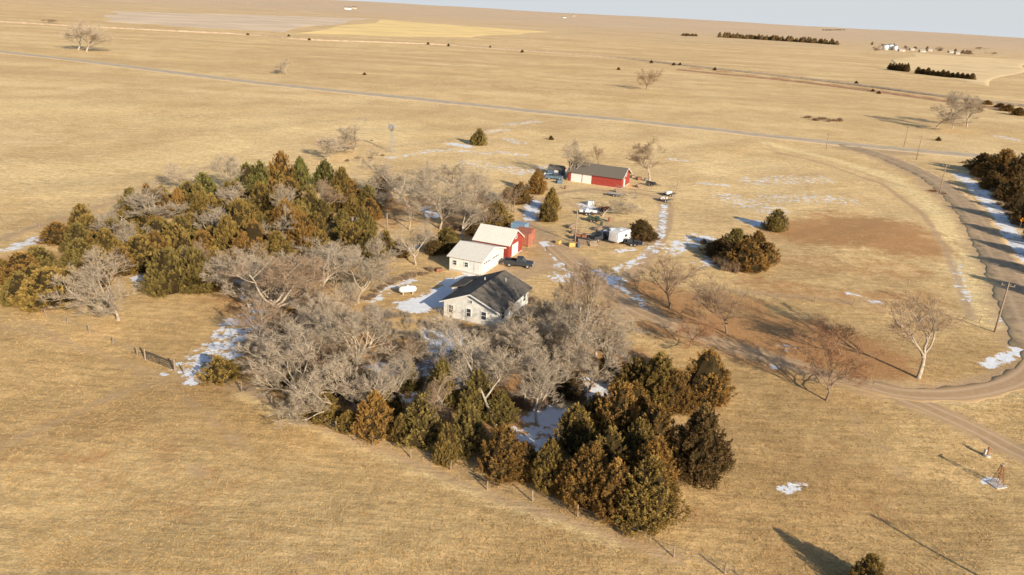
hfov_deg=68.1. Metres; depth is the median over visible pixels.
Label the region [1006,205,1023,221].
juniper tree
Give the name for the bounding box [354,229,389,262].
juniper tree
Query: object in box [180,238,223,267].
bare tree
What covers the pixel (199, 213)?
juniper tree
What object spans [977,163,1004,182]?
juniper tree
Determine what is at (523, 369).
shrub
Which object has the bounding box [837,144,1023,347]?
side road
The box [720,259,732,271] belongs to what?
shrub
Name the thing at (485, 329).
shrub
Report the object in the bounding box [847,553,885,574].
juniper tree
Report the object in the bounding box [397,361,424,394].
juniper tree
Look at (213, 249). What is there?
juniper tree
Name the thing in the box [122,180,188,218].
bare tree
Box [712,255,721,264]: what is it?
shrub
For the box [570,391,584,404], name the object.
shrub
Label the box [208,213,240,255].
juniper tree
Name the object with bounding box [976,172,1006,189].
juniper tree
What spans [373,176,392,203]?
juniper tree
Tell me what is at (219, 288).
juniper tree
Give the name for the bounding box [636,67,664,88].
bare tree
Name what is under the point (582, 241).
lumber pile
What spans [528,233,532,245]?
door
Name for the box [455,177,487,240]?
bare tree
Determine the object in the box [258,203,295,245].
bare tree
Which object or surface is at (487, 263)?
garage door
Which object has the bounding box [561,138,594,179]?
bare tree
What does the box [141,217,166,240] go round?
juniper tree
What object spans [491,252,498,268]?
garage door
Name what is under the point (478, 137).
juniper tree
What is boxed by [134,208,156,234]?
juniper tree
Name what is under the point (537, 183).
juniper tree
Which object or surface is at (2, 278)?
juniper tree
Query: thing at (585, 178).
shed door
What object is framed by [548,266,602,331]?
bare tree
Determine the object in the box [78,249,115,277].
juniper tree
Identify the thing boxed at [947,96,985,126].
bare tree
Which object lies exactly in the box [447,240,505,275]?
garage
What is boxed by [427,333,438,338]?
shrub
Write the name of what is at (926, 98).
railway cutting
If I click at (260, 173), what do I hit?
pine tree
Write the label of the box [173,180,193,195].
juniper tree
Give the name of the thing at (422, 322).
shrub
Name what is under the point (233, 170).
bare tree
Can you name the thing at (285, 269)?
bare tree
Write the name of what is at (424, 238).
bare tree
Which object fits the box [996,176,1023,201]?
juniper tree
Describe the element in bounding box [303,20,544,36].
stubble field
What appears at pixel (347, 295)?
bare tree
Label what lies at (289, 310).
juniper tree
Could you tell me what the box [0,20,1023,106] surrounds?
railway
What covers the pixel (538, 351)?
bare tree
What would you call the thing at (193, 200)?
juniper tree
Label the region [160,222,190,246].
juniper tree
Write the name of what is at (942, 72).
juniper tree
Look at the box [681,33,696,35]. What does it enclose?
distant windbreak
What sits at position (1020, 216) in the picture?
juniper tree
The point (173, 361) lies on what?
gate
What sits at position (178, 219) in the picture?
juniper tree
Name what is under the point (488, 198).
bare tree
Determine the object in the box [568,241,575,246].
storage box
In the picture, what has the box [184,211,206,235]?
juniper tree
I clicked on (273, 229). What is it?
juniper tree
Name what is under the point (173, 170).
bare tree
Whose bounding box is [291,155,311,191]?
pine tree
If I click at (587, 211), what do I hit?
flat trailer
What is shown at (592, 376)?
bare tree
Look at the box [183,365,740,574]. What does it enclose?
fence
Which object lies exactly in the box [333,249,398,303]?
bare tree
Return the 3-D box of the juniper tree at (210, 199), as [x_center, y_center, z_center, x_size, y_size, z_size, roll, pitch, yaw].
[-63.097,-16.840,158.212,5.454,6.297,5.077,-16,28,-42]
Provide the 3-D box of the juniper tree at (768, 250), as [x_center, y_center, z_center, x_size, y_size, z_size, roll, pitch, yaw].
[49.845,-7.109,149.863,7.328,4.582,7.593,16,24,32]
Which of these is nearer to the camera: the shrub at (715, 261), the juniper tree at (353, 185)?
the shrub at (715, 261)
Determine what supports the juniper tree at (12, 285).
on the ground
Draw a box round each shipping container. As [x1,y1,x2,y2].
[507,227,533,246]
[511,220,528,228]
[516,226,535,239]
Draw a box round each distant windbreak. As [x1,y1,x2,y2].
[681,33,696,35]
[717,32,839,44]
[871,42,971,53]
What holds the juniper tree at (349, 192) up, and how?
on the ground
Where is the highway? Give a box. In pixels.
[0,50,991,158]
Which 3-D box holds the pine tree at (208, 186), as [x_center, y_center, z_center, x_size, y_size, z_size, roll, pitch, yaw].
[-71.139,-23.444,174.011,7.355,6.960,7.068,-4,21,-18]
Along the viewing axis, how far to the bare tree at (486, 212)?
160.48 m
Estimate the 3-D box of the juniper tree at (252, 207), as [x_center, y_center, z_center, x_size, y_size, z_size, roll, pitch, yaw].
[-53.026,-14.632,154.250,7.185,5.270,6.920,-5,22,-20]
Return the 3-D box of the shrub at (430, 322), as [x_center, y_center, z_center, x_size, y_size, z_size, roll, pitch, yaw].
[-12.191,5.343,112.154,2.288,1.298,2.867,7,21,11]
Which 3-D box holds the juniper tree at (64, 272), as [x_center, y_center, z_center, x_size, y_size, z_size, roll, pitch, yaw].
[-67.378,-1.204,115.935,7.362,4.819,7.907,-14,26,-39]
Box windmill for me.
[388,124,396,152]
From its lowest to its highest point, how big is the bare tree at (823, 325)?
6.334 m
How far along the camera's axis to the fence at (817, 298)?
130.04 m
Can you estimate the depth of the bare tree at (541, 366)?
87.23 m
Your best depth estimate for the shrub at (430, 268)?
136.44 m
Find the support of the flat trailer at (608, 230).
on the ground
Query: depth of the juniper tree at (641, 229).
157.94 m
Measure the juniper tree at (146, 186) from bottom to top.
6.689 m
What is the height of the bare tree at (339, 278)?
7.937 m
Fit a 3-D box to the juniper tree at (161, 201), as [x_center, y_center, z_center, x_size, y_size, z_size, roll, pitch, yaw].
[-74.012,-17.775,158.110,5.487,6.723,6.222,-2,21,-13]
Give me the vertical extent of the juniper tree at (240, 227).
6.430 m
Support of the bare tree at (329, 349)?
on the ground
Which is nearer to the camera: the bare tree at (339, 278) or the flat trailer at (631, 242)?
the bare tree at (339, 278)
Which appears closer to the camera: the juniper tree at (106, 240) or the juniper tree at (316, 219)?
the juniper tree at (106, 240)
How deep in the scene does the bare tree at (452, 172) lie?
182.49 m
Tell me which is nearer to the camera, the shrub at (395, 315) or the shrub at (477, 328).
the shrub at (477, 328)
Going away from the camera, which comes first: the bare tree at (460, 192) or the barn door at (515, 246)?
the barn door at (515, 246)
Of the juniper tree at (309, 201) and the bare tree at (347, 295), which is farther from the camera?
the juniper tree at (309, 201)
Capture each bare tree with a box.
[38,245,141,320]
[54,23,85,49]
[61,19,116,51]
[90,203,134,235]
[113,219,159,243]
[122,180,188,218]
[161,161,200,184]
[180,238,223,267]
[192,203,228,228]
[199,253,268,309]
[202,249,252,293]
[208,151,244,184]
[211,181,252,205]
[211,240,340,327]
[217,242,268,285]
[217,250,296,307]
[227,297,298,342]
[228,317,328,393]
[240,337,330,403]
[246,319,293,365]
[257,254,301,296]
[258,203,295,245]
[263,278,316,315]
[267,361,336,429]
[269,183,296,208]
[271,300,337,330]
[273,238,363,301]
[275,58,293,74]
[288,236,345,280]
[290,333,357,386]
[296,290,351,331]
[299,302,402,381]
[301,177,347,203]
[304,282,362,318]
[309,314,365,366]
[315,135,345,160]
[316,250,351,293]
[319,342,371,411]
[324,243,362,285]
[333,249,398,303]
[334,116,367,150]
[342,301,394,346]
[349,148,418,206]
[350,359,400,401]
[360,350,418,393]
[365,230,401,275]
[367,172,399,206]
[373,160,408,197]
[376,326,436,382]
[387,218,437,264]
[392,340,435,370]
[393,180,429,229]
[406,161,440,189]
[407,371,462,430]
[410,161,478,228]
[418,320,485,393]
[426,159,473,201]
[427,302,527,426]
[441,174,481,204]
[448,346,513,389]
[451,329,500,389]
[453,169,512,219]
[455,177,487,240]
[458,163,488,186]
[466,194,508,223]
[469,319,520,355]
[490,346,555,406]
[491,315,556,368]
[496,183,522,210]
[496,306,595,352]
[499,351,573,424]
[506,298,552,325]
[523,286,578,356]
[541,307,602,367]
[547,339,603,390]
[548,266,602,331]
[555,256,622,366]
[560,320,624,390]
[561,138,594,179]
[566,298,650,357]
[586,323,637,381]
[587,143,606,163]
[602,185,641,216]
[627,136,668,180]
[632,246,709,308]
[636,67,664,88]
[674,311,724,349]
[678,266,752,333]
[788,322,885,400]
[803,313,864,357]
[877,278,968,378]
[929,92,982,126]
[946,89,980,128]
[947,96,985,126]
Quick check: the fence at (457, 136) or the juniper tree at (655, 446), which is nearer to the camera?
the juniper tree at (655, 446)
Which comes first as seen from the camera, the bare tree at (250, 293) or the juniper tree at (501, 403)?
the juniper tree at (501, 403)
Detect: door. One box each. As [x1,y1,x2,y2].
[474,263,479,274]
[483,257,490,273]
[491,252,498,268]
[512,242,517,255]
[516,299,519,310]
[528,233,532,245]
[571,173,581,182]
[582,174,591,183]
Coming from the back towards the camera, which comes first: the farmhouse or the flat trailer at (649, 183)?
the flat trailer at (649, 183)
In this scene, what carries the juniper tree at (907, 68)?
on the ground
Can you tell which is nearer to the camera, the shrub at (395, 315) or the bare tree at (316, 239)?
the shrub at (395, 315)
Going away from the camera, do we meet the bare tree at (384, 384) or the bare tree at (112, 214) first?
the bare tree at (384, 384)
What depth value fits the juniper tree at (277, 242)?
130.47 m
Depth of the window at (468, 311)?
114.26 m
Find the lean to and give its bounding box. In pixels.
[547,164,565,175]
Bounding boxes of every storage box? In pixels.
[436,267,442,271]
[556,179,562,183]
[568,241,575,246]
[586,200,593,205]
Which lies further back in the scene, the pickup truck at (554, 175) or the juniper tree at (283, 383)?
the pickup truck at (554, 175)
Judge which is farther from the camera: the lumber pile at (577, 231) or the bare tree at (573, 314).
the lumber pile at (577, 231)
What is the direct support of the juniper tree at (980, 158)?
on the ground
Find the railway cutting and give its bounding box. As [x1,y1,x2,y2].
[677,69,1013,111]
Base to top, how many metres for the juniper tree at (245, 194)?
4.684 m
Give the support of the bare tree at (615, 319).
on the ground
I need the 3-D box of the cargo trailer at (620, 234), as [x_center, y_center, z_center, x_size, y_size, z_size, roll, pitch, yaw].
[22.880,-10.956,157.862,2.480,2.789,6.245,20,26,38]
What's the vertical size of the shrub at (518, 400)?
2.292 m
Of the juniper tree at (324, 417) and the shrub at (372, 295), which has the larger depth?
the shrub at (372, 295)
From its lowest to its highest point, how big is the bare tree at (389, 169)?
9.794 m
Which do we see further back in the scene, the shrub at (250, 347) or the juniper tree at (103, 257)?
the juniper tree at (103, 257)
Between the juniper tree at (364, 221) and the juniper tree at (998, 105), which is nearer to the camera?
the juniper tree at (364, 221)
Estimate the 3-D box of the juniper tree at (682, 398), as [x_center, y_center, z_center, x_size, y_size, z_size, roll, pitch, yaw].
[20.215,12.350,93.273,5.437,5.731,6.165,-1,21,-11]
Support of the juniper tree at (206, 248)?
on the ground
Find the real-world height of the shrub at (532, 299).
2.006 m
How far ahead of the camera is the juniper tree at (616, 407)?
83.30 m
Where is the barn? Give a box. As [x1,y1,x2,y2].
[472,223,524,258]
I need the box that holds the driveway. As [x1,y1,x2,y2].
[545,246,1023,460]
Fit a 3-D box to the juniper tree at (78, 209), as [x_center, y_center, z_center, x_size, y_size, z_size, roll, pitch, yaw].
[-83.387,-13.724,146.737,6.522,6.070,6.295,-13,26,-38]
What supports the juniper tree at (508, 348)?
on the ground
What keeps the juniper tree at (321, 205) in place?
on the ground
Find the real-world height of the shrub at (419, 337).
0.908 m
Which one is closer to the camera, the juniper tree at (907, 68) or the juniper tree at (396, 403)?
the juniper tree at (396, 403)
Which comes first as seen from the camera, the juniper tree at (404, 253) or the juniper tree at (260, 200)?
the juniper tree at (404, 253)
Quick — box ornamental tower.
[986,463,1006,488]
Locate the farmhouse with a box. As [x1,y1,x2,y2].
[439,270,536,327]
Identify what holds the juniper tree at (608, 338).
on the ground
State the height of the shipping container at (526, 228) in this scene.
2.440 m
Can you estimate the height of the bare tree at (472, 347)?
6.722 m
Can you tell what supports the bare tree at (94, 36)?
on the ground
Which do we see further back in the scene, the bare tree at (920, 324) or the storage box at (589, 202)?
the storage box at (589, 202)
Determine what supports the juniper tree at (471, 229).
on the ground
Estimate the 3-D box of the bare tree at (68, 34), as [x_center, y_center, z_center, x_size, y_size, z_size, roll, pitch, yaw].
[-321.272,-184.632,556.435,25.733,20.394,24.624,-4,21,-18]
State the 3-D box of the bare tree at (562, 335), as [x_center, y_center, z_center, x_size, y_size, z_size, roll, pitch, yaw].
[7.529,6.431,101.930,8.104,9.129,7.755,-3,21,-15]
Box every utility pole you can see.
[386,213,387,229]
[574,209,577,241]
[939,164,949,193]
[994,283,1014,332]
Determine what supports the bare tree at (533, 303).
on the ground
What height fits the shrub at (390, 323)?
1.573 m
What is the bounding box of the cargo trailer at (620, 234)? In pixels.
[609,227,631,242]
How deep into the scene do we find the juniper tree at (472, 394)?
88.37 m
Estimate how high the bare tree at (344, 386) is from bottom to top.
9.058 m
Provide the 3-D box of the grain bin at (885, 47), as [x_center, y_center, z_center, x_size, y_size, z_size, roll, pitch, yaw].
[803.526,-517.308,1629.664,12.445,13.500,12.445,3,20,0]
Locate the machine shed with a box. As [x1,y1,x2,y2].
[566,161,632,187]
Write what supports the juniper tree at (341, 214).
on the ground
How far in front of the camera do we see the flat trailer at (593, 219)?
172.50 m
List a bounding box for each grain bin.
[882,44,888,49]
[888,43,893,49]
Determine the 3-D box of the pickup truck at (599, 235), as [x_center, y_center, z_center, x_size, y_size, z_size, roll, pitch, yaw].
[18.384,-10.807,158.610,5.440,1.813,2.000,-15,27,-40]
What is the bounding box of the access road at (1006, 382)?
[870,350,1023,402]
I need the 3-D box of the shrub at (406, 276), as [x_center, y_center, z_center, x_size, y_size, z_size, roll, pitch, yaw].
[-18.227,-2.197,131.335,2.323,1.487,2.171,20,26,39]
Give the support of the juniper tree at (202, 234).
on the ground
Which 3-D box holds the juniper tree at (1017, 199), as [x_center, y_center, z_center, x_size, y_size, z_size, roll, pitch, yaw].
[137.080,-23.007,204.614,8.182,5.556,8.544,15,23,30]
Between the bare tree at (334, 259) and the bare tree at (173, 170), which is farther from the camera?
the bare tree at (173, 170)
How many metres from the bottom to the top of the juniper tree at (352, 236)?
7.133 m
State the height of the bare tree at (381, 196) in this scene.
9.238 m
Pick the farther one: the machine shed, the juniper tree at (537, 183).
the machine shed
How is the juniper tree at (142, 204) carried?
on the ground
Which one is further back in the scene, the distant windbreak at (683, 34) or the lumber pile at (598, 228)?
the distant windbreak at (683, 34)
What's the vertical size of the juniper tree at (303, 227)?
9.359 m
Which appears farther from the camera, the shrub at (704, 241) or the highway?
the highway
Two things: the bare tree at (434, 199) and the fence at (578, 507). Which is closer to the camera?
the fence at (578, 507)
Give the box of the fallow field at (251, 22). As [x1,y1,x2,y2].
[104,11,370,31]
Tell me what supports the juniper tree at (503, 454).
on the ground
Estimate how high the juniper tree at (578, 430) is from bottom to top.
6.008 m
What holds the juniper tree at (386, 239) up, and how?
on the ground
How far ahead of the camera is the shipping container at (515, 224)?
161.15 m
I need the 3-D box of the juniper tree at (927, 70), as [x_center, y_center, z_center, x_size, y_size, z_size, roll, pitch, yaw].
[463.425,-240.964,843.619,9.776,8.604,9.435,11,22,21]
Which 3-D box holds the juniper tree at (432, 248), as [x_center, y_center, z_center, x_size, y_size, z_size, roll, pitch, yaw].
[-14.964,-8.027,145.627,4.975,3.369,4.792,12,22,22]
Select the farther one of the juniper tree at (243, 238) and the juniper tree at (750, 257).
the juniper tree at (750, 257)
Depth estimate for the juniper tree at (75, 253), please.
127.27 m
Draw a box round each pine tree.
[193,171,218,197]
[235,160,254,193]
[248,160,277,194]
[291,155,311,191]
[308,159,336,192]
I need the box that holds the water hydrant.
[983,447,991,457]
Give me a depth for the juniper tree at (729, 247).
146.01 m
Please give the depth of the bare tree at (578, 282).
99.52 m
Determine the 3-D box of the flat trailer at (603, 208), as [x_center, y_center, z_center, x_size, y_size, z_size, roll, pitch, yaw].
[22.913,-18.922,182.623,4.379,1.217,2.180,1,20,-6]
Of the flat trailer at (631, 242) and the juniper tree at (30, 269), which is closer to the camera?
the juniper tree at (30, 269)
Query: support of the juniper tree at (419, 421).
on the ground
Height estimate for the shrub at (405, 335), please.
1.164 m
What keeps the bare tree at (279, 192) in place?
on the ground
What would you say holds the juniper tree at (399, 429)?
on the ground
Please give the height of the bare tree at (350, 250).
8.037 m
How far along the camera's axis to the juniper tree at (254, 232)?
132.44 m
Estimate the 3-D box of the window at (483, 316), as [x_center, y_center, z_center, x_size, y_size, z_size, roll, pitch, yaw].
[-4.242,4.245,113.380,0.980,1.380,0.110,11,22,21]
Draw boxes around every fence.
[6,174,162,237]
[22,301,137,355]
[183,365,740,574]
[353,117,536,151]
[639,276,981,322]
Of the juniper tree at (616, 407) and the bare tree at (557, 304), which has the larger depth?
the bare tree at (557, 304)
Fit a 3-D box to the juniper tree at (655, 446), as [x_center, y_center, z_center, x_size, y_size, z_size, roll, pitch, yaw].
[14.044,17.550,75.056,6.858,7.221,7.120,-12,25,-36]
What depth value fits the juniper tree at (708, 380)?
94.11 m
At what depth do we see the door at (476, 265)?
134.94 m
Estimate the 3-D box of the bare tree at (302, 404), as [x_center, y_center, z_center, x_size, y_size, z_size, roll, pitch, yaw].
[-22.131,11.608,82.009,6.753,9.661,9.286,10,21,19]
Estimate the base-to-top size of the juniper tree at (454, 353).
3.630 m
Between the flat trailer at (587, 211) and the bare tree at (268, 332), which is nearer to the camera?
the bare tree at (268, 332)
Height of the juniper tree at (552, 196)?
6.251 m
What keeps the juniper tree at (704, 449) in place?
on the ground
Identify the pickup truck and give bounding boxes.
[503,256,534,268]
[545,172,562,179]
[588,230,608,241]
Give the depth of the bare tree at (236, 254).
121.55 m
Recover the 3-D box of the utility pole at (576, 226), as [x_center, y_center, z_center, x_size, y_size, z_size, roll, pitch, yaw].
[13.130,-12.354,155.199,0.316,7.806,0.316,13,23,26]
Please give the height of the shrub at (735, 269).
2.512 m
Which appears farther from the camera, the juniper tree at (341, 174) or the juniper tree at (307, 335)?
the juniper tree at (341, 174)
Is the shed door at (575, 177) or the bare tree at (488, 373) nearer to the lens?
the bare tree at (488, 373)
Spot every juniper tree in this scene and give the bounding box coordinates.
[0,251,54,283]
[0,258,10,278]
[0,269,7,286]
[0,270,27,307]
[7,266,78,312]
[23,261,41,278]
[25,245,62,270]
[33,220,69,246]
[58,222,90,252]
[58,237,92,268]
[60,265,96,301]
[65,203,95,227]
[74,212,100,239]
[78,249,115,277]
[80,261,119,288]
[83,245,108,262]
[85,231,116,244]
[88,227,121,253]
[90,217,119,240]
[105,245,137,278]
[114,186,138,213]
[114,204,140,224]
[117,222,143,245]
[122,233,157,274]
[133,192,162,216]
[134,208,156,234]
[137,246,189,298]
[141,182,166,200]
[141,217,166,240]
[142,215,159,233]
[145,217,169,233]
[146,229,172,258]
[150,186,170,217]
[158,185,171,203]
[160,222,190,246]
[169,187,187,216]
[169,214,201,240]
[170,233,193,251]
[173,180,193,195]
[175,246,186,275]
[178,246,218,294]
[180,190,205,217]
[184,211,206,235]
[191,181,206,203]
[191,229,216,247]
[191,241,210,254]
[193,355,242,386]
[195,207,210,226]
[202,193,216,208]
[204,225,215,237]
[206,245,234,279]
[207,197,228,229]
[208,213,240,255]
[211,272,229,291]
[216,180,239,204]
[216,222,244,240]
[225,230,254,264]
[227,197,258,230]
[231,178,244,196]
[237,217,269,253]
[240,191,251,198]
[243,198,254,205]
[247,203,265,218]
[248,180,274,213]
[248,246,275,280]
[252,343,283,364]
[256,214,272,231]
[258,210,272,221]
[261,230,302,266]
[263,197,279,215]
[266,149,300,186]
[266,223,285,234]
[267,177,293,206]
[267,198,297,236]
[270,369,299,394]
[274,169,287,184]
[276,306,308,333]
[281,176,304,200]
[284,209,317,257]
[284,324,319,353]
[290,385,346,426]
[291,198,309,217]
[291,203,308,220]
[300,184,317,211]
[305,229,332,260]
[307,212,327,231]
[308,199,333,223]
[320,368,351,397]
[323,241,347,272]
[326,185,344,211]
[328,218,357,240]
[329,166,351,190]
[329,208,353,229]
[329,344,355,365]
[330,410,359,434]
[338,193,360,216]
[338,222,363,256]
[339,178,349,195]
[341,189,361,207]
[347,179,360,193]
[349,389,397,445]
[351,369,384,395]
[352,205,379,233]
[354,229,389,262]
[356,184,380,206]
[359,197,383,219]
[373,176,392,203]
[376,228,397,255]
[383,385,408,417]
[386,413,410,446]
[392,242,409,257]
[396,392,450,451]
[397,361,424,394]
[417,358,458,410]
[422,237,444,255]
[426,227,462,254]
[429,421,465,468]
[446,344,469,371]
[452,403,489,462]
[455,369,498,421]
[464,218,480,235]
[469,128,487,145]
[476,422,534,486]
[481,200,514,227]
[482,389,521,426]
[494,336,527,365]
[497,186,512,203]
[505,181,532,204]
[506,441,537,484]
[524,323,555,357]
[525,168,548,194]
[525,437,568,495]
[533,200,558,222]
[535,352,563,381]
[542,187,561,211]
[547,402,599,457]
[551,457,579,506]
[552,369,587,401]
[561,440,608,513]
[583,391,603,420]
[583,457,636,526]
[587,425,635,471]
[590,380,641,439]
[592,353,621,379]
[598,322,625,353]
[608,356,646,387]
[610,453,693,538]
[620,416,654,468]
[622,435,684,501]
[623,401,683,465]
[628,219,658,242]
[629,379,651,418]
[638,350,676,410]
[659,368,698,416]
[670,401,736,493]
[683,347,737,411]
[697,238,730,258]
[712,241,738,266]
[721,227,747,245]
[726,236,771,273]
[747,229,766,244]
[757,241,780,266]
[760,208,789,232]
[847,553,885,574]
[904,63,910,71]
[914,66,921,73]
[923,67,930,74]
[937,69,945,76]
[943,70,949,76]
[964,152,993,169]
[967,73,976,79]
[969,162,992,176]
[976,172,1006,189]
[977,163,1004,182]
[979,148,1018,166]
[984,100,994,104]
[989,180,1012,201]
[994,103,1004,107]
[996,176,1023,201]
[998,104,1014,111]
[999,152,1023,181]
[1001,193,1023,211]
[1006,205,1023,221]
[1010,107,1023,115]
[1011,201,1023,226]
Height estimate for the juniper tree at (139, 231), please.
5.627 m
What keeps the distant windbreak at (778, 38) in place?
on the ground
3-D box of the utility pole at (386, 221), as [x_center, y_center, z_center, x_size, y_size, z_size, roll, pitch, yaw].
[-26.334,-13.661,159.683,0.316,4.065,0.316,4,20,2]
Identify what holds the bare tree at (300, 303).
on the ground
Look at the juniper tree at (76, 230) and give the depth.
133.57 m
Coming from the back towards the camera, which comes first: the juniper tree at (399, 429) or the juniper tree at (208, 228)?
the juniper tree at (208, 228)
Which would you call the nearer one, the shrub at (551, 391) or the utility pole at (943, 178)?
the shrub at (551, 391)
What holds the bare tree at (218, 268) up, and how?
on the ground
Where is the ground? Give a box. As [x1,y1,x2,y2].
[0,0,1023,574]
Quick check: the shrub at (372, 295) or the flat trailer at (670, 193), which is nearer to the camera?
the shrub at (372, 295)
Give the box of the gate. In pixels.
[143,348,175,370]
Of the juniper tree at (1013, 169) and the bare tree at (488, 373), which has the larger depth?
the juniper tree at (1013, 169)
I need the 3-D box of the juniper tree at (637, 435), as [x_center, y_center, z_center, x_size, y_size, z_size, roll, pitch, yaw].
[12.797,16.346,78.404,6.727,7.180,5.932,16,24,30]
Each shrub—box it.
[41,307,55,310]
[244,340,258,352]
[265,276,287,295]
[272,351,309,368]
[279,361,303,372]
[292,367,312,380]
[309,366,327,387]
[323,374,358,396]
[340,388,364,404]
[369,291,378,297]
[385,311,398,317]
[386,318,394,327]
[390,328,398,335]
[394,275,404,281]
[400,308,412,317]
[400,330,412,340]
[401,328,420,338]
[403,273,409,279]
[403,317,416,324]
[413,335,425,341]
[417,319,428,325]
[425,265,433,271]
[426,320,434,329]
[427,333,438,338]
[428,205,445,211]
[452,319,464,327]
[453,223,461,229]
[470,322,484,334]
[477,324,492,333]
[504,364,526,374]
[510,390,533,411]
[526,392,549,409]
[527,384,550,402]
[528,296,535,303]
[545,385,557,402]
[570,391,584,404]
[700,237,707,244]
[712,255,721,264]
[717,259,729,266]
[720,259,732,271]
[730,260,739,273]
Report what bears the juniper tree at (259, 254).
on the ground
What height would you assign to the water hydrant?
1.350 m
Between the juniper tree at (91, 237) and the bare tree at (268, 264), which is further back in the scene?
the juniper tree at (91, 237)
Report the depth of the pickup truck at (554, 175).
215.28 m
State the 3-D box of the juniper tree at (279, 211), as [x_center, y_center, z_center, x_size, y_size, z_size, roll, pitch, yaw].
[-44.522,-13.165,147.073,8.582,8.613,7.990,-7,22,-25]
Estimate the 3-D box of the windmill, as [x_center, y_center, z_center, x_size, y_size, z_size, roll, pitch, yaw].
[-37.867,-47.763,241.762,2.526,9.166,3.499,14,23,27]
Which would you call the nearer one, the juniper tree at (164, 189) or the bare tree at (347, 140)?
the juniper tree at (164, 189)
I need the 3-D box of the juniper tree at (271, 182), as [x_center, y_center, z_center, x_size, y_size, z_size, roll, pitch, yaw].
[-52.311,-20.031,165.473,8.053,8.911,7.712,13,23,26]
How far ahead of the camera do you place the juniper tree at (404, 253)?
142.56 m
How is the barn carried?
on the ground
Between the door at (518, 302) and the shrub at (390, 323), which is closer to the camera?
the shrub at (390, 323)
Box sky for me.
[346,0,1023,37]
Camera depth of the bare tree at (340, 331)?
97.62 m
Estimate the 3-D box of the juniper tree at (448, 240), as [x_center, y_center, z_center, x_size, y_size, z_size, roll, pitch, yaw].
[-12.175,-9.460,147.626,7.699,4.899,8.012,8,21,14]
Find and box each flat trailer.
[573,233,587,239]
[578,208,602,215]
[586,215,606,222]
[598,206,610,211]
[602,227,616,233]
[607,192,626,196]
[624,238,648,246]
[645,180,660,186]
[658,196,671,201]
[662,191,676,196]
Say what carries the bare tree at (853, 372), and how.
on the ground
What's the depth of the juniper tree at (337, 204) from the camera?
170.14 m
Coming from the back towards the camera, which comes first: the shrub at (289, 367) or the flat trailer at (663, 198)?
the flat trailer at (663, 198)
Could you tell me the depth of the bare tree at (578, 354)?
93.47 m
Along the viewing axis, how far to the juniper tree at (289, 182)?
168.23 m
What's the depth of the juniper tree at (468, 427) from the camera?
80.46 m
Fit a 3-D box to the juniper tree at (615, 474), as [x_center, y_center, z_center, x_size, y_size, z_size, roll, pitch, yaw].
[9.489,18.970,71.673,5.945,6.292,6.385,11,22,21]
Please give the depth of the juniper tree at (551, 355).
98.44 m
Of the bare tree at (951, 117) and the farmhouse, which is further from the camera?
the bare tree at (951, 117)
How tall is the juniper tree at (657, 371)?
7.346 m
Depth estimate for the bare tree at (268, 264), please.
118.64 m
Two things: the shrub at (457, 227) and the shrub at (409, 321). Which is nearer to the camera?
the shrub at (409, 321)
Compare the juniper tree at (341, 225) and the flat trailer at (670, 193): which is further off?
the flat trailer at (670, 193)
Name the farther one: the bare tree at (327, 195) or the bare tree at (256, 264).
the bare tree at (327, 195)
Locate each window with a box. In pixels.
[448,304,453,313]
[466,308,470,316]
[480,311,486,320]
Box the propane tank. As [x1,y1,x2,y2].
[398,285,416,294]
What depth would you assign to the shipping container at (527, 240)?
152.55 m
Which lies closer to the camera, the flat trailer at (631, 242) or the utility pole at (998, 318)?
the utility pole at (998, 318)
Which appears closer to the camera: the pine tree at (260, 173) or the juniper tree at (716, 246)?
the juniper tree at (716, 246)
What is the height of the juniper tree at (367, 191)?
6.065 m
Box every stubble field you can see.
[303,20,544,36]
[885,53,1023,85]
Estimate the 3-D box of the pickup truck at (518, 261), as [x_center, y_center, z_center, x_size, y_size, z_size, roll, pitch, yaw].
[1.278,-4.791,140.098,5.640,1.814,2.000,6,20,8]
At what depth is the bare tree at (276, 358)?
86.92 m
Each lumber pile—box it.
[566,223,575,228]
[571,229,580,233]
[578,239,588,245]
[587,240,598,245]
[593,225,603,230]
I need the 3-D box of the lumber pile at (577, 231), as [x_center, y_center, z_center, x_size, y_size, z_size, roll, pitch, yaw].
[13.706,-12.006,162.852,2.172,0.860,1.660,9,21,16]
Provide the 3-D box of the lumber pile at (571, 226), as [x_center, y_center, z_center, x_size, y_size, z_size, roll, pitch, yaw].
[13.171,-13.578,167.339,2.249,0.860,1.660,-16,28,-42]
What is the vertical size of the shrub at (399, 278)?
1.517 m
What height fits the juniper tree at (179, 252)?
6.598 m
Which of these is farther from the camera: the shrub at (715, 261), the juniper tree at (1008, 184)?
the juniper tree at (1008, 184)
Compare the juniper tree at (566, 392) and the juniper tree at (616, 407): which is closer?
the juniper tree at (616, 407)
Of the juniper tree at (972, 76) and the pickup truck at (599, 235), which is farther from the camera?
the juniper tree at (972, 76)
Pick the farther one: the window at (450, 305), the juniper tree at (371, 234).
the juniper tree at (371, 234)
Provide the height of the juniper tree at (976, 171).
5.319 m
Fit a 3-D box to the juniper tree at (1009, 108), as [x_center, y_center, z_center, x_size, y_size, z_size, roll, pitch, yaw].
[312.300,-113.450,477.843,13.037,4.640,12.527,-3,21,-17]
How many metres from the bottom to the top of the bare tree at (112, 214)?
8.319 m

